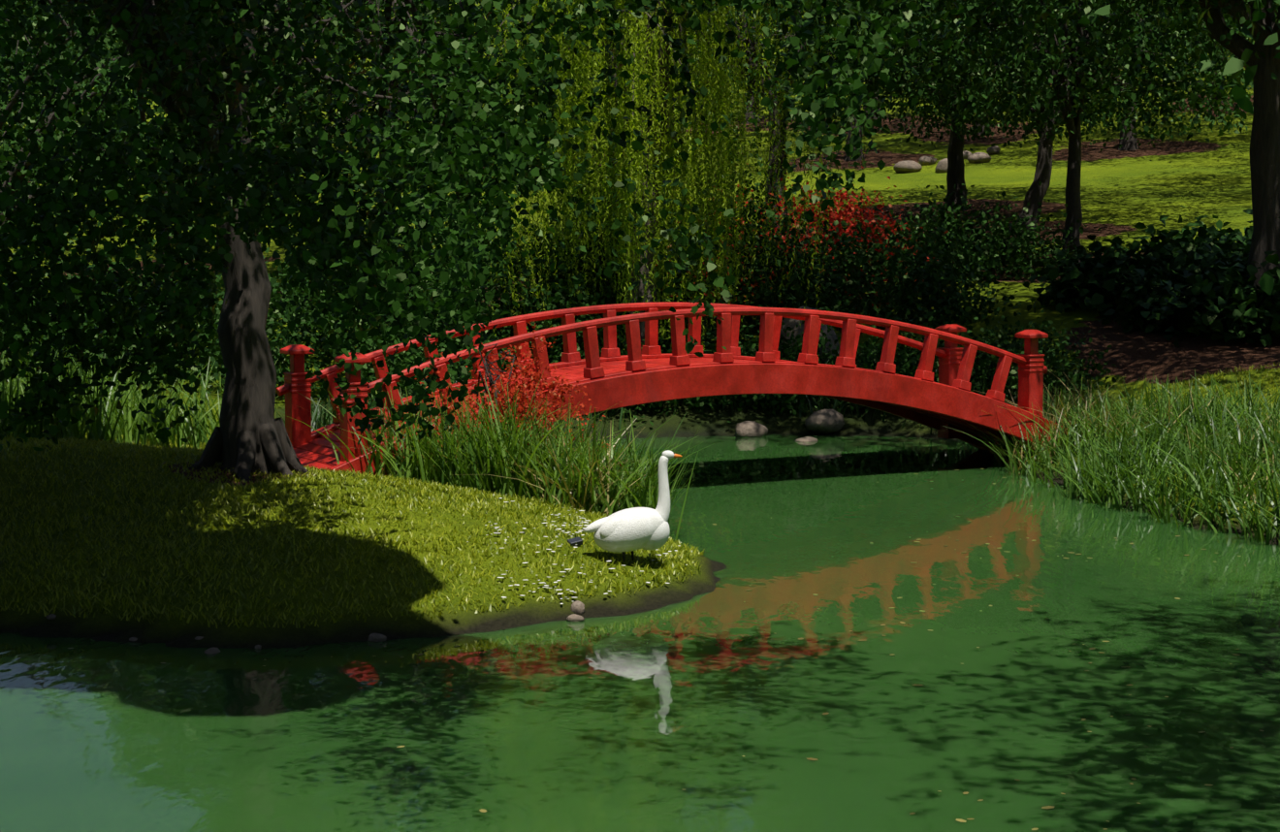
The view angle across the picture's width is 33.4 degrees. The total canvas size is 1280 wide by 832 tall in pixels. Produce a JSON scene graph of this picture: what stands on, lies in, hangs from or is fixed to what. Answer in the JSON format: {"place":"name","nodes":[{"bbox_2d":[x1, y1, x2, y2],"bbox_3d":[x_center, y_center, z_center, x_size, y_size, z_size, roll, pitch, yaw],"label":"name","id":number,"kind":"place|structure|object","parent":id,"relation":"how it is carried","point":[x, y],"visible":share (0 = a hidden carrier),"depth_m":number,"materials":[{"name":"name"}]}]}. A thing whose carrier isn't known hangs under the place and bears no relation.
{"place":"outdoors","nodes":[
{"label":"outdoors","id":0,"kind":"place"},
{"bbox_2d":[128,637,137,640],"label":"shore pebble","id":1,"kind":"object","parent":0,"point":[133,638],"visible":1,"depth_m":17.55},
{"bbox_2d":[0,434,1279,831],"bbox_3d":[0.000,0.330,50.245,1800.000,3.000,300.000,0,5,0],"label":"pond water","id":2,"kind":"structure","parent":0,"point":[702,712],"depth_m":15.56,"materials":[{"name":"green liquid"}]},
{"bbox_2d":[566,613,584,621],"bbox_3d":[-0.561,1.758,18.471,0.159,0.086,0.116,0,5,0],"label":"rock","id":3,"kind":"object","parent":2,"relation":"on","point":[574,618],"visible":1,"depth_m":18.43,"materials":[{"name":"beige stone"}]},
{"bbox_2d":[570,600,584,614],"bbox_3d":[-0.546,1.693,18.694,0.127,0.150,0.100,0,5,0],"label":"waterline rock","id":4,"kind":"object","parent":2,"relation":"on","point":[577,607],"visible":0.73,"depth_m":18.66,"materials":[{"name":"beige stone"}]},
{"bbox_2d":[67,462,1263,830],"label":"floating leaves","id":5,"kind":"object","parent":2,"relation":"on","point":[929,629],"visible":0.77,"depth_m":16.96,"materials":[{"name":"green plant"}]},
{"bbox_2d":[794,436,817,442],"bbox_3d":[2.608,0.400,33.380,0.394,0.153,0.295,-5,7,-43],"label":"shore rock","id":6,"kind":"object","parent":2,"relation":"on","point":[807,439],"visible":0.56,"depth_m":33.28,"materials":[{"name":"grey stone"}]},
{"bbox_2d":[804,409,844,433],"bbox_3d":[3.009,0.088,34.409,0.552,0.436,0.817,4,6,33],"label":"shore rock","id":7,"kind":"object","parent":2,"relation":"on","point":[825,421],"visible":1,"depth_m":34.14,"materials":[{"name":"grey stone"}]},
{"bbox_2d":[0,0,1279,647],"bbox_3d":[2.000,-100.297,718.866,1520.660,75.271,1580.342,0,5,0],"label":"ground","id":8,"kind":"structure","parent":0,"point":[1144,183],"depth_m":29.61,"materials":[{"name":"green plant"}]},
{"bbox_2d":[46,613,56,619],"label":"rock","id":9,"kind":"object","parent":8,"relation":"on","point":[50,617],"visible":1,"depth_m":17.95,"materials":[{"name":"grey stone"}]},
{"bbox_2d":[0,0,151,178],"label":"forest tree","id":10,"kind":"object","parent":8,"relation":"on","point":[49,46],"depth_m":100.35,"materials":[{"name":"green plant"}]},
{"bbox_2d":[0,220,160,391],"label":"shrub","id":11,"kind":"object","parent":8,"relation":"on","point":[25,330],"visible":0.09,"depth_m":33.32,"materials":[{"name":"green plant"}]},
{"bbox_2d":[0,0,164,173],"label":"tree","id":12,"kind":"object","parent":8,"relation":"on","point":[37,34],"visible":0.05,"depth_m":69.79,"materials":[{"name":"green plant"}]},
{"bbox_2d":[0,222,215,387],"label":"shrub","id":13,"kind":"object","parent":8,"relation":"on","point":[130,348],"visible":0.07,"depth_m":35.66,"materials":[{"name":"green plant"}]},
{"bbox_2d":[0,330,317,448],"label":"reeds","id":14,"kind":"object","parent":8,"relation":"on","point":[112,420],"visible":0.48,"depth_m":25.93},
{"bbox_2d":[0,4,319,275],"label":"tree","id":15,"kind":"object","parent":8,"relation":"on","point":[101,71],"visible":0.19,"depth_m":43.99,"materials":[{"name":"green plant"}]},
{"bbox_2d":[41,222,306,381],"bbox_3d":[-8.556,-2.069,37.992,5.202,2.802,5.188,-4,7,-36],"label":"shrub","id":16,"kind":"object","parent":8,"relation":"on","point":[167,332],"visible":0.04,"depth_m":37.45,"materials":[{"name":"green plant"}]},
{"bbox_2d":[204,647,220,653],"bbox_3d":[-3.432,1.899,17.125,0.108,0.081,0.136,3,6,27],"label":"rock","id":17,"kind":"object","parent":8,"relation":"on","point":[212,651],"visible":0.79,"depth_m":17.09,"materials":[{"name":"grey stone"}]},
{"bbox_2d":[0,0,442,266],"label":"tree","id":18,"kind":"object","parent":8,"relation":"on","point":[16,50],"visible":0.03,"depth_m":56.37,"materials":[{"name":"green plant"}]},
{"bbox_2d":[153,219,485,402],"bbox_3d":[-5.276,-1.826,34.980,5.540,3.116,4.892,0,5,0],"label":"shrub","id":19,"kind":"object","parent":8,"relation":"on","point":[277,309],"visible":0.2,"depth_m":34.30,"materials":[{"name":"green plant"}]},
{"bbox_2d":[0,430,703,628],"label":"grass","id":20,"kind":"structure","parent":8,"relation":"on","point":[99,445],"depth_m":19.90,"materials":[{"name":"green plant"}]},
{"bbox_2d":[0,0,976,481],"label":"tree","id":21,"kind":"object","parent":20,"relation":"on","point":[198,66],"visible":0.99,"depth_m":15.45,"materials":[{"name":"green plant"}]},
{"bbox_2d":[485,497,687,604],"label":"small white flowers","id":22,"kind":"object","parent":20,"relation":"on","point":[565,555],"visible":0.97,"depth_m":19.79,"materials":[{"name":"flower petals"}]},
{"bbox_2d":[584,449,682,565],"bbox_3d":[-0.059,0.850,19.758,0.907,1.058,0.394,0,5,0],"label":"swan","id":23,"kind":"object","parent":20,"relation":"on","point":[628,529],"visible":1,"depth_m":19.67,"materials":[{"name":"white"}]},
{"bbox_2d":[367,633,386,641],"bbox_3d":[-2.165,1.835,17.605,0.152,0.090,0.111,2,6,17],"label":"rock","id":24,"kind":"object","parent":8,"relation":"on","point":[377,637],"visible":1,"depth_m":17.56,"materials":[{"name":"grey stone"}]},
{"bbox_2d":[267,166,523,362],"bbox_3d":[-4.423,-2.986,40.115,5.706,3.929,5.551,3,6,32],"label":"shrub","id":25,"kind":"object","parent":8,"relation":"on","point":[367,230],"visible":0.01,"depth_m":39.58,"materials":[{"name":"green plant"}]},
{"bbox_2d":[89,0,711,224],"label":"tree","id":26,"kind":"object","parent":8,"relation":"on","point":[386,49],"visible":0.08,"depth_m":47.17,"materials":[{"name":"green plant"}]},
{"bbox_2d":[314,1,505,57],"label":"forest tree","id":27,"kind":"object","parent":8,"relation":"on","point":[427,15],"visible":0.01,"depth_m":107.59,"materials":[{"name":"green plant"}]},
{"bbox_2d":[315,317,537,432],"bbox_3d":[-3.129,-0.576,33.188,3.867,1.910,2.762,0,5,0],"label":"shrub","id":28,"kind":"object","parent":8,"relation":"on","point":[391,366],"visible":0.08,"depth_m":32.99,"materials":[{"name":"green plant"}]},
{"bbox_2d":[76,0,845,287],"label":"tree","id":29,"kind":"object","parent":8,"relation":"on","point":[415,12],"visible":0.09,"depth_m":45.07,"materials":[{"name":"green plant"}]},
{"bbox_2d":[282,370,714,540],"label":"reeds","id":30,"kind":"object","parent":8,"relation":"on","point":[473,449],"visible":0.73,"depth_m":23.62,"materials":[{"name":"green plant"}]},
{"bbox_2d":[326,406,681,516],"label":"dry reeds","id":31,"kind":"object","parent":8,"relation":"on","point":[571,497],"visible":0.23,"depth_m":23.08,"materials":[{"name":"plant"}]},
{"bbox_2d":[403,321,620,465],"bbox_3d":[-1.441,0.120,24.734,2.155,2.427,1.937,2,6,23],"label":"small maple wood","id":32,"kind":"object","parent":8,"relation":"on","point":[532,377],"visible":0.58,"depth_m":24.72,"materials":[{"name":"red plant"}]},
{"bbox_2d":[446,306,599,417],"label":"shrub","id":33,"kind":"object","parent":8,"relation":"on","point":[507,362],"visible":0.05,"depth_m":34.17,"materials":[{"name":"green plant"}]},
{"bbox_2d":[362,177,710,409],"bbox_3d":[-1.708,-2.146,36.021,5.859,3.884,4.902,0,5,0],"label":"shrub","id":34,"kind":"object","parent":8,"relation":"on","point":[552,303],"visible":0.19,"depth_m":35.52,"materials":[{"name":"green plant"}]},
{"bbox_2d":[347,0,735,162],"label":"forest tree","id":35,"kind":"object","parent":8,"relation":"on","point":[419,7],"visible":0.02,"depth_m":88.77,"materials":[{"name":"green plant"}]},
{"bbox_2d":[567,536,582,546],"bbox_3d":[-0.611,1.202,20.054,0.138,0.125,0.096,-2,6,-25],"label":"garden fitting","id":36,"kind":"object","parent":8,"relation":"on","point":[574,540],"visible":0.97,"depth_m":20.03,"materials":[{"name":"black metal"}]},
{"bbox_2d":[497,313,696,425],"bbox_3d":[-0.773,-0.882,35.014,3.540,1.897,2.687,0,5,0],"label":"shrub","id":37,"kind":"object","parent":8,"relation":"on","point":[581,344],"visible":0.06,"depth_m":34.70,"materials":[{"name":"green plant"}]},
{"bbox_2d":[466,0,864,351],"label":"willow wood","id":38,"kind":"object","parent":8,"relation":"on","point":[662,84],"visible":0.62,"depth_m":34.73,"materials":[{"name":"green plant"}]},
{"bbox_2d":[275,302,1067,476],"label":"bridge","id":39,"kind":"structure","parent":8,"relation":"on","point":[611,376],"depth_m":27.79,"materials":[{"name":"red paint"}]},
{"bbox_2d":[275,336,1079,434],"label":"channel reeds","id":40,"kind":"object","parent":8,"relation":"on","point":[318,418],"visible":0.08,"depth_m":34.47,"materials":[{"name":"green plant"}]},
{"bbox_2d":[511,144,883,348],"bbox_3d":[0.785,-3.152,38.776,7.456,4.096,5.520,0,5,0],"label":"shrub","id":41,"kind":"object","parent":8,"relation":"on","point":[759,271],"visible":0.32,"depth_m":38.06,"materials":[{"name":"green plant"}]},
{"bbox_2d":[619,0,786,124],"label":"forest tree","id":42,"kind":"object","parent":8,"relation":"on","point":[752,107],"visible":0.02,"depth_m":100.86,"materials":[{"name":"green plant"}]},
{"bbox_2d":[620,316,789,422],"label":"shrub","id":43,"kind":"object","parent":8,"relation":"on","point":[701,401],"visible":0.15,"depth_m":34.96,"materials":[{"name":"green plant"}]},
{"bbox_2d":[655,191,814,289],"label":"bush","id":44,"kind":"object","parent":8,"relation":"on","point":[729,227],"visible":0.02,"depth_m":45.59,"materials":[{"name":"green plant"}]},
{"bbox_2d":[735,420,767,437],"bbox_3d":[1.790,0.250,34.127,0.529,0.330,0.454,0,5,0],"label":"shore rock","id":45,"kind":"object","parent":8,"relation":"on","point":[750,429],"visible":0.7,"depth_m":33.98,"materials":[{"name":"grey stone"}]},
{"bbox_2d":[480,0,1098,241],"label":"tree","id":46,"kind":"object","parent":8,"relation":"on","point":[753,53],"visible":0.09,"depth_m":55.30,"materials":[{"name":"green plant"}]},
{"bbox_2d":[713,299,875,423],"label":"shrub","id":47,"kind":"object","parent":8,"relation":"on","point":[790,354],"visible":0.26,"depth_m":35.21,"materials":[{"name":"green plant"}]},
{"bbox_2d":[708,26,880,122],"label":"forest tree","id":48,"kind":"object","parent":8,"relation":"on","point":[875,117],"visible":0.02,"depth_m":95.61,"materials":[{"name":"green plant"}]},
{"bbox_2d":[667,163,948,317],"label":"dark red maple","id":49,"kind":"object","parent":8,"relation":"on","point":[847,210],"visible":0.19,"depth_m":42.39,"materials":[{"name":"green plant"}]},
{"bbox_2d":[779,306,839,365],"bbox_3d":[2.922,-1.250,36.508,1.163,1.244,0.907,-4,7,-37],"label":"back boulder","id":50,"kind":"object","parent":8,"relation":"on","point":[790,323],"visible":0.2,"depth_m":36.18,"materials":[{"name":"grey stone"}]},
{"bbox_2d":[687,0,972,160],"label":"tree","id":51,"kind":"object","parent":8,"relation":"on","point":[848,158],"visible":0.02,"depth_m":81.17,"materials":[{"name":"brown plant"}]},
{"bbox_2d":[736,194,1036,334],"bbox_3d":[4.488,-2.855,39.962,5.942,2.532,5.104,0,5,0],"label":"shrub","id":52,"kind":"object","parent":8,"relation":"on","point":[899,291],"visible":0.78,"depth_m":39.20,"materials":[{"name":"green plant"}]},
{"bbox_2d":[813,305,998,416],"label":"shrub","id":53,"kind":"object","parent":8,"relation":"on","point":[909,354],"visible":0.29,"depth_m":34.92,"materials":[{"name":"green plant"}]},
{"bbox_2d":[893,160,922,173],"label":"path rock","id":54,"kind":"object","parent":8,"relation":"on","point":[904,167],"visible":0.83,"depth_m":75.27,"materials":[{"name":"grey stone"}]},
{"bbox_2d":[918,156,936,165],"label":"path rock","id":55,"kind":"object","parent":8,"relation":"on","point":[925,160],"visible":0.98,"depth_m":77.22,"materials":[{"name":"grey stone"}]},
{"bbox_2d":[752,13,1112,135],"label":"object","id":56,"kind":"object","parent":8,"relation":"on","point":[982,130],"depth_m":86.92,"materials":[{"name":"brown plant"}]},
{"bbox_2d":[934,158,947,172],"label":"path rock","id":57,"kind":"object","parent":8,"relation":"on","point":[942,166],"visible":0.49,"depth_m":74.21,"materials":[{"name":"grey stone"}]},
{"bbox_2d":[724,0,1181,211],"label":"tree","id":58,"kind":"object","parent":8,"relation":"on","point":[955,174],"visible":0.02,"depth_m":61.41,"materials":[{"name":"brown plant"}]},
{"bbox_2d":[962,150,972,159],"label":"path rock","id":59,"kind":"object","parent":8,"relation":"on","point":[966,153],"visible":0.32,"depth_m":78.17,"materials":[{"name":"grey stone"}]},
{"bbox_2d":[845,180,1100,287],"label":"shrub","id":60,"kind":"object","parent":8,"relation":"on","point":[1018,242],"visible":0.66,"depth_m":45.23,"materials":[{"name":"green plant"}]},
{"bbox_2d":[967,152,991,163],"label":"path rock","id":61,"kind":"object","parent":8,"relation":"on","point":[978,157],"visible":0.89,"depth_m":76.23,"materials":[{"name":"grey stone"}]},
{"bbox_2d":[986,145,1000,154],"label":"path rock","id":62,"kind":"object","parent":8,"relation":"on","point":[995,149],"visible":0.87,"depth_m":79.19,"materials":[{"name":"grey stone"}]},
{"bbox_2d":[916,305,1121,413],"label":"bush","id":63,"kind":"object","parent":8,"relation":"on","point":[1055,363],"visible":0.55,"depth_m":34.24,"materials":[{"name":"green plant"}]},
{"bbox_2d":[765,0,1279,336],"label":"tree","id":64,"kind":"object","parent":8,"relation":"on","point":[1264,154],"visible":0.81,"depth_m":35.49,"materials":[{"name":"green plant"}]},
{"bbox_2d":[824,0,1279,232],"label":"tree","id":65,"kind":"object","parent":8,"relation":"on","point":[1035,194],"visible":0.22,"depth_m":54.37,"materials":[{"name":"green plant"}]},
{"bbox_2d":[858,0,1276,262],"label":"tree","id":66,"kind":"object","parent":8,"relation":"on","point":[1071,94],"visible":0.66,"depth_m":45.71,"materials":[{"name":"green plant"}]},
{"bbox_2d":[927,370,1279,545],"bbox_3d":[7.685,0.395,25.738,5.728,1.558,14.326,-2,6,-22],"label":"reeds","id":67,"kind":"object","parent":8,"relation":"on","point":[1141,459],"visible":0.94,"depth_m":26.51,"materials":[{"name":"green plant"}]},
{"bbox_2d":[1023,225,1232,313],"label":"bush","id":68,"kind":"object","parent":8,"relation":"on","point":[1076,284],"visible":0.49,"depth_m":39.75,"materials":[{"name":"green plant"}]},
{"bbox_2d":[1070,0,1250,150],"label":"tree","id":69,"kind":"object","parent":8,"relation":"on","point":[1130,143],"visible":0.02,"depth_m":77.11,"materials":[{"name":"brown plant"}]},
{"bbox_2d":[1085,228,1250,334],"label":"bush","id":70,"kind":"object","parent":8,"relation":"on","point":[1131,305],"visible":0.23,"depth_m":37.73,"materials":[{"name":"green plant"}]},
{"bbox_2d":[1077,0,1279,298],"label":"tree","id":71,"kind":"object","parent":8,"relation":"on","point":[1233,66],"visible":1,"depth_m":12.47,"materials":[{"name":"green plant"}]},
{"bbox_2d":[1121,204,1249,259],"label":"bush","id":72,"kind":"object","parent":8,"relation":"on","point":[1188,234],"visible":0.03,"depth_m":42.66,"materials":[{"name":"green plant"}]},
{"bbox_2d":[1140,242,1279,347],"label":"bush","id":73,"kind":"object","parent":8,"relation":"on","point":[1226,307],"visible":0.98,"depth_m":35.23,"materials":[{"name":"green plant"}]},
{"bbox_2d":[1168,208,1253,258],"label":"bush","id":74,"kind":"object","parent":8,"relation":"on","point":[1238,237],"visible":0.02,"depth_m":40.96,"materials":[{"name":"green plant"}]},
{"bbox_2d":[1208,44,1223,103],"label":"tree","id":75,"kind":"object","parent":8,"relation":"on","point":[1216,98],"depth_m":90.78,"materials":[{"name":"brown plant"}]},
{"bbox_2d":[1172,2,1277,105],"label":"tree","id":76,"kind":"object","parent":8,"relation":"on","point":[1222,56],"visible":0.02,"depth_m":61.19,"materials":[{"name":"green plant"}]},
{"bbox_2d":[1088,362,1279,518],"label":"turf bank","id":77,"kind":"structure","parent":0,"point":[1240,377],"depth_m":32.21,"materials":[{"name":"green plant"}]}
]}

